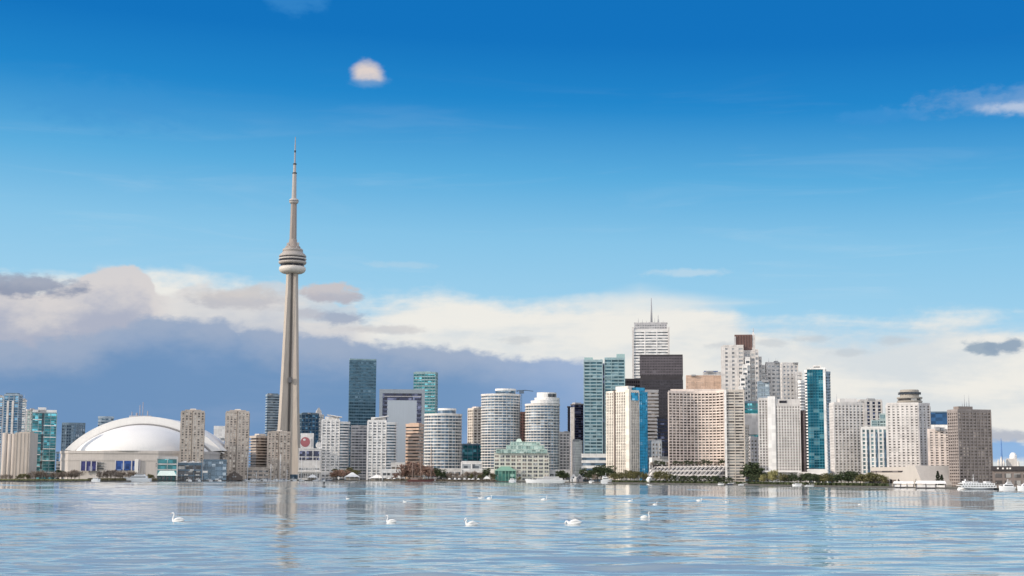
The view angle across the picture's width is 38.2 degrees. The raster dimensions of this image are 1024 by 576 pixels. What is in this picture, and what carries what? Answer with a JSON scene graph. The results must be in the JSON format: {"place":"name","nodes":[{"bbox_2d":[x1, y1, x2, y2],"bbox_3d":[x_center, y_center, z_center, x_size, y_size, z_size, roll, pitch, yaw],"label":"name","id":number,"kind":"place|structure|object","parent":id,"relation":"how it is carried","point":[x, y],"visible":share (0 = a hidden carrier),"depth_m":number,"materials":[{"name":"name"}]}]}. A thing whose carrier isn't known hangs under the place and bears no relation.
{"place":"outdoors","nodes":[
{"label":"outdoors","id":0,"kind":"place"},
{"bbox_2d":[0,395,3,463],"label":"glass tower","id":1,"kind":"structure","parent":0,"point":[1,407],"depth_m":1414.29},
{"bbox_2d":[0,393,22,474],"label":"apartment tower","id":2,"kind":"structure","parent":0,"point":[12,412],"depth_m":1493.73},
{"bbox_2d":[21,394,26,431],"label":"apartment tower","id":3,"kind":"structure","parent":0,"point":[24,411],"depth_m":1552.32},
{"bbox_2d":[25,408,34,431],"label":"apartment tower","id":4,"kind":"structure","parent":0,"point":[28,420],"depth_m":1586.79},
{"bbox_2d":[31,407,56,478],"bbox_3d":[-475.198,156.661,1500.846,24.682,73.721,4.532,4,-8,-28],"label":"condominium tower","id":5,"kind":"structure","parent":0,"point":[44,424],"depth_m":1500.95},
{"bbox_2d":[0,479,88,480],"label":"grass","id":6,"kind":"structure","parent":0,"point":[44,480],"depth_m":1147.49,"materials":[{"name":"green plant"}]},
{"bbox_2d":[61,423,85,450],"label":"glass tower","id":7,"kind":"structure","parent":0,"point":[71,433],"depth_m":1586.58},
{"bbox_2d":[156,456,177,479],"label":"building","id":8,"kind":"structure","parent":0,"point":[167,463],"depth_m":1315.99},
{"bbox_2d":[177,461,202,479],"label":"building","id":9,"kind":"structure","parent":0,"point":[192,470],"depth_m":1343.83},
{"bbox_2d":[201,459,226,479],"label":"building","id":10,"kind":"structure","parent":0,"point":[215,469],"depth_m":1405.63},
{"bbox_2d":[214,426,224,452],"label":"stepped hotel","id":11,"kind":"structure","parent":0,"point":[219,432],"depth_m":1704.99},
{"bbox_2d":[249,433,266,466],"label":"apartment building","id":12,"kind":"structure","parent":0,"point":[258,449],"depth_m":1597.75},
{"bbox_2d":[248,467,268,479],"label":"building","id":13,"kind":"structure","parent":0,"point":[262,472],"depth_m":1505.98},
{"bbox_2d":[265,393,279,435],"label":"glass tower","id":14,"kind":"structure","parent":0,"point":[271,411],"depth_m":1997.88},
{"bbox_2d":[267,430,290,479],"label":"condominium tower","id":15,"kind":"structure","parent":0,"point":[278,442],"depth_m":1578.89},
{"bbox_2d":[277,137,306,478],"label":"observation tower","id":16,"kind":"structure","parent":0,"point":[292,262],"depth_m":1966.04,"materials":[{"name":"concrete"}]},
{"bbox_2d":[300,433,313,447],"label":"mural wall","id":17,"kind":"structure","parent":0,"point":[307,440],"depth_m":1713.07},
{"bbox_2d":[299,412,318,447],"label":"glass tower","id":18,"kind":"structure","parent":0,"point":[309,422],"depth_m":1995.21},
{"bbox_2d":[298,448,327,479],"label":"podium building","id":19,"kind":"structure","parent":0,"point":[308,456],"depth_m":1663.71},
{"bbox_2d":[316,408,323,440],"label":"office tower","id":20,"kind":"structure","parent":0,"point":[321,415],"depth_m":2113.77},
{"bbox_2d":[321,472,335,479],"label":"building","id":21,"kind":"structure","parent":0,"point":[325,475],"depth_m":1593.09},
{"bbox_2d":[320,414,349,479],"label":"condominium tower","id":22,"kind":"structure","parent":0,"point":[335,443],"depth_m":1677.00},
{"bbox_2d":[350,425,366,479],"bbox_3d":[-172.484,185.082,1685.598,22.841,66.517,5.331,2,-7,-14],"label":"apartment building","id":23,"kind":"structure","parent":0,"point":[358,452],"depth_m":1684.18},
{"bbox_2d":[348,359,376,466],"bbox_3d":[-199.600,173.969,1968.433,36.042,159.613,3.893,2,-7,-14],"label":"office tower","id":24,"kind":"structure","parent":0,"point":[362,393],"depth_m":1971.33,"materials":[{"name":"glass"}]},
{"bbox_2d":[366,416,396,479],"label":"condominium tower","id":25,"kind":"structure","parent":0,"point":[381,443],"depth_m":1603.16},
{"bbox_2d":[382,469,399,479],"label":"building","id":26,"kind":"structure","parent":0,"point":[386,473],"depth_m":1508.30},
{"bbox_2d":[391,462,404,478],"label":"building","id":27,"kind":"structure","parent":0,"point":[394,465],"depth_m":1551.85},
{"bbox_2d":[379,389,424,478],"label":"office building","id":28,"kind":"structure","parent":0,"point":[401,407],"depth_m":1803.50,"materials":[{"name":"concrete"}]},
{"bbox_2d":[405,423,423,478],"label":"office building","id":29,"kind":"structure","parent":0,"point":[414,445],"depth_m":1639.20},
{"bbox_2d":[413,371,437,448],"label":"office tower","id":30,"kind":"structure","parent":0,"point":[427,381],"depth_m":1988.70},
{"bbox_2d":[424,408,461,478],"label":"condominium tower","id":31,"kind":"structure","parent":0,"point":[443,432],"depth_m":1575.97,"materials":[{"name":"concrete"}]},
{"bbox_2d":[436,468,460,479],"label":"building","id":32,"kind":"structure","parent":0,"point":[454,470],"depth_m":1477.67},
{"bbox_2d":[461,442,480,460],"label":"glass building","id":33,"kind":"structure","parent":0,"point":[470,452],"depth_m":1652.42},
{"bbox_2d":[461,461,481,476],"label":"building","id":34,"kind":"structure","parent":0,"point":[471,464],"depth_m":1500.28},
{"bbox_2d":[467,407,480,443],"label":"apartment tower","id":35,"kind":"structure","parent":0,"point":[473,425],"depth_m":1763.14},
{"bbox_2d":[463,469,493,479],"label":"building","id":36,"kind":"structure","parent":0,"point":[477,471],"depth_m":1450.81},
{"bbox_2d":[482,468,491,476],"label":"tree","id":37,"kind":"object","parent":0,"point":[487,472],"visible":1,"depth_m":1432.84,"materials":[{"name":"green plant"}]},
{"bbox_2d":[481,388,520,468],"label":"condominium tower","id":38,"kind":"structure","parent":0,"point":[500,418],"depth_m":1560.97,"materials":[{"name":"concrete"}]},
{"bbox_2d":[0,481,1023,575],"bbox_3d":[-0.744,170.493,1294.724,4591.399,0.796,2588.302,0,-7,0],"label":"water","id":39,"kind":"structure","parent":0,"point":[270,528],"depth_m":164.88,"materials":[{"name":"blue liquid"}]},
{"bbox_2d":[124,474,151,481],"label":"motor yacht","id":40,"kind":"object","parent":39,"relation":"on","point":[139,478],"visible":0.89,"depth_m":1220.78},
{"bbox_2d":[170,512,184,521],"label":"swan","id":41,"kind":"object","parent":39,"relation":"on","point":[179,519],"visible":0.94,"depth_m":188.38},
{"bbox_2d":[407,445,437,481],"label":"tall ship","id":42,"kind":"object","parent":39,"relation":"on","point":[414,479],"visible":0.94,"depth_m":1451.26},
{"bbox_2d":[464,518,478,525],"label":"swan","id":43,"kind":"object","parent":39,"relation":"on","point":[472,523],"visible":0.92,"depth_m":179.63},
{"bbox_2d":[525,474,568,482],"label":"tour ship","id":44,"kind":"object","parent":39,"relation":"on","point":[550,480],"visible":0.94,"depth_m":1400.68},
{"bbox_2d":[564,519,580,523],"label":"swan","id":45,"kind":"object","parent":39,"relation":"on","point":[574,521],"visible":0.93,"depth_m":185.68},
{"bbox_2d":[601,476,611,482],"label":"river boat","id":46,"kind":"object","parent":39,"relation":"on","point":[605,479],"visible":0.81,"depth_m":1324.02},
{"bbox_2d":[893,481,913,487],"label":"ferry dock","id":47,"kind":"object","parent":39,"relation":"on","point":[902,482],"visible":0.97,"depth_m":851.41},
{"bbox_2d":[915,481,945,487],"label":"ferry dock","id":48,"kind":"object","parent":39,"relation":"on","point":[928,482],"visible":0.88,"depth_m":809.79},
{"bbox_2d":[956,478,996,489],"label":"ferry","id":49,"kind":"object","parent":39,"relation":"on","point":[977,485],"visible":0.92,"depth_m":753.07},
{"bbox_2d":[999,482,1015,489],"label":"cabin cruiser","id":50,"kind":"object","parent":39,"relation":"on","point":[1007,486],"visible":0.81,"depth_m":741.71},
{"bbox_2d":[0,0,1023,469],"label":"sky","id":51,"kind":"structure","parent":0,"point":[492,195],"materials":[{"name":"blue"}]},
{"bbox_2d":[520,412,524,441],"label":"apartment building","id":52,"kind":"structure","parent":0,"point":[522,426],"depth_m":1632.15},
{"bbox_2d":[525,392,559,469],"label":"condominium tower","id":53,"kind":"structure","parent":0,"point":[542,417],"depth_m":1551.75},
{"bbox_2d":[549,469,570,481],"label":"building","id":54,"kind":"structure","parent":0,"point":[552,473],"depth_m":1442.97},
{"bbox_2d":[559,431,569,469],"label":"office building","id":55,"kind":"structure","parent":0,"point":[564,451],"depth_m":1666.65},
{"bbox_2d":[567,406,570,466],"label":"office tower","id":56,"kind":"structure","parent":0,"point":[568,419],"depth_m":1701.16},
{"bbox_2d":[570,402,583,475],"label":"office tower","id":57,"kind":"structure","parent":0,"point":[576,420],"depth_m":1719.38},
{"bbox_2d":[572,439,582,480],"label":"apartment building","id":58,"kind":"structure","parent":0,"point":[576,454],"depth_m":1563.92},
{"bbox_2d":[581,454,605,481],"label":"podium building","id":59,"kind":"structure","parent":0,"point":[589,461],"depth_m":1450.73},
{"bbox_2d":[584,354,624,453],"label":"condominium tower","id":60,"kind":"structure","parent":0,"point":[601,378],"depth_m":1539.79,"materials":[{"name":"glass"}]},
{"bbox_2d":[606,386,647,480],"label":"apartment tower","id":61,"kind":"structure","parent":0,"point":[627,428],"depth_m":1384.14,"materials":[{"name":"concrete"}]},
{"bbox_2d":[625,379,639,387],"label":"office tower","id":62,"kind":"structure","parent":0,"point":[633,382],"depth_m":1764.39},
{"bbox_2d":[632,298,669,378],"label":"office tower","id":63,"kind":"structure","parent":0,"point":[651,337],"depth_m":1809.50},
{"bbox_2d":[645,390,658,469],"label":"office building","id":64,"kind":"structure","parent":0,"point":[653,402],"depth_m":1640.10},
{"bbox_2d":[648,439,661,472],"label":"apartment building","id":65,"kind":"structure","parent":0,"point":[655,448],"depth_m":1411.64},
{"bbox_2d":[649,456,669,475],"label":"building","id":66,"kind":"structure","parent":0,"point":[661,459],"depth_m":1334.11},
{"bbox_2d":[640,354,682,415],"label":"office tower","id":67,"kind":"structure","parent":0,"point":[663,374],"depth_m":1661.98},
{"bbox_2d":[657,416,669,456],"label":"glass building","id":68,"kind":"structure","parent":0,"point":[662,427],"depth_m":1565.01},
{"bbox_2d":[686,375,720,388],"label":"office tower","id":69,"kind":"structure","parent":0,"point":[703,381],"depth_m":1590.67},
{"bbox_2d":[703,371,720,374],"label":"office tower","id":70,"kind":"structure","parent":0,"point":[711,373],"depth_m":1715.68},
{"bbox_2d":[744,401,757,436],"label":"glass building","id":71,"kind":"structure","parent":0,"point":[751,414],"depth_m":1334.67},
{"bbox_2d":[748,436,758,464],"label":"apartment building","id":72,"kind":"structure","parent":0,"point":[753,451],"depth_m":1244.52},
{"bbox_2d":[757,380,768,400],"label":"office tower","id":73,"kind":"structure","parent":0,"point":[762,388],"depth_m":1457.52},
{"bbox_2d":[758,396,801,481],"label":"apartment tower","id":74,"kind":"structure","parent":0,"point":[779,431],"depth_m":1106.71,"materials":[{"name":"concrete"}]},
{"bbox_2d":[780,362,797,398],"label":"office tower","id":75,"kind":"structure","parent":0,"point":[788,370],"depth_m":1508.80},
{"bbox_2d":[795,372,801,398],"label":"office tower","id":76,"kind":"structure","parent":0,"point":[798,375],"depth_m":1498.69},
{"bbox_2d":[798,380,807,410],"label":"apartment tower","id":77,"kind":"structure","parent":0,"point":[801,385],"depth_m":1174.45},
{"bbox_2d":[807,469,827,482],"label":"building","id":78,"kind":"structure","parent":0,"point":[817,471],"depth_m":1022.09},
{"bbox_2d":[829,394,864,482],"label":"apartment building","id":79,"kind":"structure","parent":0,"point":[846,419],"depth_m":1025.58,"materials":[{"name":"concrete"}]},
{"bbox_2d":[857,397,882,426],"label":"apartment tower","id":80,"kind":"structure","parent":0,"point":[873,408],"depth_m":1234.83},
{"bbox_2d":[861,411,886,473],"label":"glass building","id":81,"kind":"structure","parent":0,"point":[873,447],"depth_m":992.55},
{"bbox_2d":[931,411,947,428],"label":"office tower","id":82,"kind":"structure","parent":0,"point":[938,418],"depth_m":1119.92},
{"bbox_2d":[991,466,1023,487],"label":"warehouse","id":83,"kind":"structure","parent":0,"point":[1001,475],"depth_m":797.87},
{"bbox_2d":[997,442,1019,465],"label":"industrial plant","id":84,"kind":"object","parent":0,"point":[1011,460],"visible":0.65,"depth_m":1068.48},
{"label":"ground","id":85,"kind":"structure","parent":0,"visible":0},
{"bbox_2d":[1,432,37,478],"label":"grain silo","id":86,"kind":"object","parent":85,"relation":"on","point":[19,454],"visible":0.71,"depth_m":1189.20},
{"bbox_2d":[98,416,113,425],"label":"glass tower","id":87,"kind":"structure","parent":85,"relation":"on","point":[102,420],"depth_m":1609.60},
{"bbox_2d":[88,478,156,480],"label":"undergrowth","id":88,"kind":"object","parent":85,"relation":"on","point":[111,479],"visible":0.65,"depth_m":1206.58,"materials":[{"name":"green plant"}]},
{"bbox_2d":[60,402,226,478],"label":"domed stadium","id":89,"kind":"object","parent":85,"relation":"on","point":[137,443],"visible":0.77,"depth_m":1420.81},
{"bbox_2d":[80,461,96,470],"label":"window","id":90,"kind":"structure","parent":89,"relation":"in","point":[84,465],"depth_m":1408.05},
{"bbox_2d":[115,460,140,470],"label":"window","id":91,"kind":"structure","parent":89,"relation":"in","point":[123,465],"depth_m":1408.39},
{"bbox_2d":[157,471,175,480],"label":"shed","id":92,"kind":"structure","parent":85,"relation":"on","point":[166,475],"depth_m":1277.51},
{"bbox_2d":[179,409,204,479],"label":"condominium tower","id":93,"kind":"structure","parent":85,"relation":"on","point":[192,428],"depth_m":1406.60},
{"bbox_2d":[226,470,242,479],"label":"boathouse","id":94,"kind":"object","parent":85,"relation":"on","point":[235,476],"visible":0.89,"depth_m":1412.81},
{"bbox_2d":[224,409,249,479],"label":"condominium tower","id":95,"kind":"structure","parent":85,"relation":"on","point":[237,428],"depth_m":1503.07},
{"bbox_2d":[345,472,359,479],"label":"tent","id":96,"kind":"object","parent":85,"relation":"on","point":[352,476],"visible":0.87,"depth_m":1553.74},
{"bbox_2d":[396,464,417,478],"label":"tree","id":97,"kind":"object","parent":85,"relation":"on","point":[403,466],"visible":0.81,"depth_m":1476.57,"materials":[{"name":"brown plant"}]},
{"bbox_2d":[400,461,422,477],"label":"tree","id":98,"kind":"object","parent":85,"relation":"on","point":[409,464],"visible":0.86,"depth_m":1478.83,"materials":[{"name":"brown plant"}]},
{"bbox_2d":[384,479,495,480],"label":"undergrowth","id":99,"kind":"object","parent":85,"relation":"on","point":[440,480],"visible":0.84,"depth_m":1447.09,"materials":[{"name":"green plant"}]},
{"bbox_2d":[495,466,515,480],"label":"entrance pavilion","id":100,"kind":"structure","parent":85,"relation":"on","point":[505,473],"depth_m":1435.40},
{"bbox_2d":[0,480,1017,489],"bbox_3d":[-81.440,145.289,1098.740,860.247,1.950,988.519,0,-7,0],"label":"quay wall","id":101,"kind":"structure","parent":85,"relation":"on","point":[525,481],"depth_m":1183.53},
{"bbox_2d":[494,439,548,480],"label":"terminal building","id":102,"kind":"structure","parent":85,"relation":"on","point":[526,460],"depth_m":1442.48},
{"bbox_2d":[578,468,587,481],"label":"tree","id":103,"kind":"object","parent":85,"relation":"on","point":[583,472],"visible":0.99,"depth_m":1383.09,"materials":[{"name":"green plant"}]},
{"bbox_2d":[593,464,609,479],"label":"tree","id":104,"kind":"object","parent":85,"relation":"on","point":[598,469],"visible":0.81,"depth_m":1361.90,"materials":[{"name":"green plant"}]},
{"bbox_2d":[598,465,616,476],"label":"tree","id":105,"kind":"object","parent":85,"relation":"on","point":[604,468],"visible":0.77,"depth_m":1352.77,"materials":[{"name":"green plant"}]},
{"bbox_2d":[602,469,616,478],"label":"tree","id":106,"kind":"object","parent":85,"relation":"on","point":[611,471],"visible":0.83,"depth_m":1348.12,"materials":[{"name":"green plant"}]},
{"bbox_2d":[653,470,662,480],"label":"tree","id":107,"kind":"object","parent":85,"relation":"on","point":[658,475],"visible":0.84,"depth_m":1251.40,"materials":[{"name":"green plant"}]},
{"bbox_2d":[641,465,724,480],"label":"terraced building","id":108,"kind":"structure","parent":85,"relation":"on","point":[707,471],"depth_m":1235.79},
{"bbox_2d":[668,389,724,470],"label":"apartment building","id":109,"kind":"structure","parent":85,"relation":"on","point":[696,425],"depth_m":1291.61,"materials":[{"name":"concrete"}]},
{"bbox_2d":[724,389,748,481],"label":"apartment building","id":110,"kind":"structure","parent":85,"relation":"on","point":[736,442],"depth_m":1186.89,"materials":[{"name":"concrete"}]},
{"bbox_2d":[721,330,770,400],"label":"office tower","id":111,"kind":"structure","parent":85,"relation":"on","point":[742,367],"depth_m":1555.70,"materials":[{"name":"concrete"}]},
{"bbox_2d":[612,480,888,485],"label":"undergrowth","id":112,"kind":"object","parent":85,"relation":"on","point":[814,483],"visible":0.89,"depth_m":1044.37,"materials":[{"name":"green plant"}]},
{"bbox_2d":[742,462,760,481],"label":"tree","id":113,"kind":"object","parent":85,"relation":"on","point":[746,468],"visible":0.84,"depth_m":1102.90,"materials":[{"name":"green plant"}]},
{"bbox_2d":[751,467,766,481],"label":"tree","id":114,"kind":"object","parent":85,"relation":"on","point":[758,470],"visible":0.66,"depth_m":1096.70,"materials":[{"name":"green plant"}]},
{"bbox_2d":[765,361,780,398],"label":"office tower","id":115,"kind":"structure","parent":85,"relation":"on","point":[772,370],"depth_m":1561.66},
{"bbox_2d":[770,470,778,481],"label":"tree","id":116,"kind":"object","parent":85,"relation":"on","point":[774,474],"visible":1,"depth_m":1035.81,"materials":[{"name":"green plant"}]},
{"bbox_2d":[800,410,808,471],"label":"apartment building","id":117,"kind":"structure","parent":85,"relation":"on","point":[803,438],"depth_m":1106.41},
{"bbox_2d":[804,366,830,482],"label":"condominium tower","id":118,"kind":"structure","parent":85,"relation":"on","point":[817,392],"depth_m":1102.98,"materials":[{"name":"glass"}]},
{"bbox_2d":[823,473,832,480],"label":"tree","id":119,"kind":"object","parent":85,"relation":"on","point":[827,476],"visible":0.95,"depth_m":956.33,"materials":[{"name":"green plant"}]},
{"bbox_2d":[841,471,858,482],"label":"tree","id":120,"kind":"object","parent":85,"relation":"on","point":[847,474],"visible":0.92,"depth_m":934.05,"materials":[{"name":"green plant"}]},
{"bbox_2d":[863,472,871,482],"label":"tree","id":121,"kind":"object","parent":85,"relation":"on","point":[865,478],"visible":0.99,"depth_m":911.01,"materials":[{"name":"green plant"}]},
{"bbox_2d":[868,474,882,482],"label":"tree","id":122,"kind":"object","parent":85,"relation":"on","point":[874,478],"visible":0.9,"depth_m":907.36,"materials":[{"name":"green plant"}]},
{"bbox_2d":[859,465,951,486],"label":"podium building","id":123,"kind":"structure","parent":85,"relation":"on","point":[918,472],"depth_m":873.05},
{"bbox_2d":[885,389,930,466],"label":"hotel tower","id":124,"kind":"structure","parent":85,"relation":"on","point":[908,419],"depth_m":936.62,"materials":[{"name":"concrete"}]},
{"bbox_2d":[927,427,948,465],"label":"hotel tower","id":125,"kind":"structure","parent":85,"relation":"on","point":[937,437],"depth_m":916.02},
{"bbox_2d":[947,399,992,486],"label":"office tower","id":126,"kind":"structure","parent":85,"relation":"on","point":[970,452],"depth_m":860.74,"materials":[{"name":"concrete"}]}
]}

